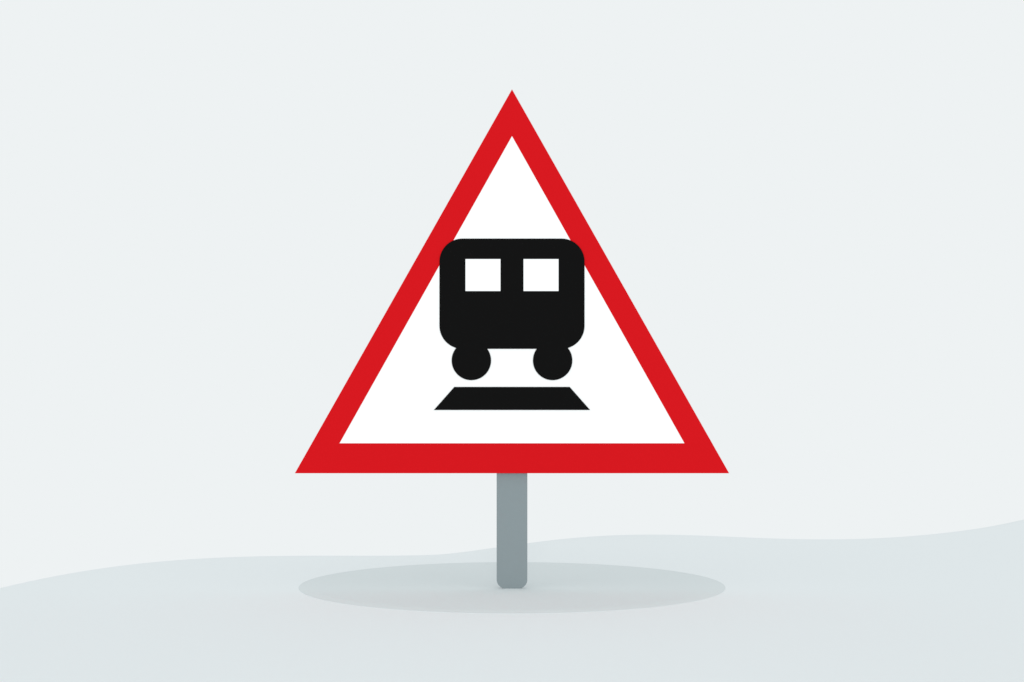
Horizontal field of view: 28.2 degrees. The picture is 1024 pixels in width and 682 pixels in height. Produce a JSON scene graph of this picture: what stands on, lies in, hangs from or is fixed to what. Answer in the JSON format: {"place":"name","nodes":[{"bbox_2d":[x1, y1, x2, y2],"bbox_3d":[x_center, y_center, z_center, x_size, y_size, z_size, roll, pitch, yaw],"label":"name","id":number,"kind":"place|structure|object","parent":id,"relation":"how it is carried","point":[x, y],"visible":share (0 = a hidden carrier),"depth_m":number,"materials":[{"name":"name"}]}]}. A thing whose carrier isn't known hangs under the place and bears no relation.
{"place":"outdoors","nodes":[
{"label":"outdoors","id":0,"kind":"place"},
{"bbox_2d":[0,520,1023,681],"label":"ground","id":1,"kind":"structure","parent":0,"point":[945,607],"depth_m":4.15,"materials":[{"name":"white snow"}]},
{"bbox_2d":[299,562,724,613],"bbox_3d":[0.000,0.576,4.800,1.000,0.007,1.000,0,0,0],"label":"ground patch","id":2,"kind":"object","parent":1,"relation":"on","point":[475,587],"visible":0.98,"depth_m":4.71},
{"bbox_2d":[295,90,728,587],"bbox_3d":[0.000,-0.004,4.714,1.003,1.154,0.027,0,0,0],"label":"warning sign","id":3,"kind":"object","parent":2,"relation":"on","point":[511,343],"visible":1,"depth_m":4.70,"materials":[{"name":"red metal"}]},
{"bbox_2d":[0,0,1023,587],"label":"sky","id":4,"kind":"structure","parent":0,"point":[812,211],"materials":[{"name":"white"}]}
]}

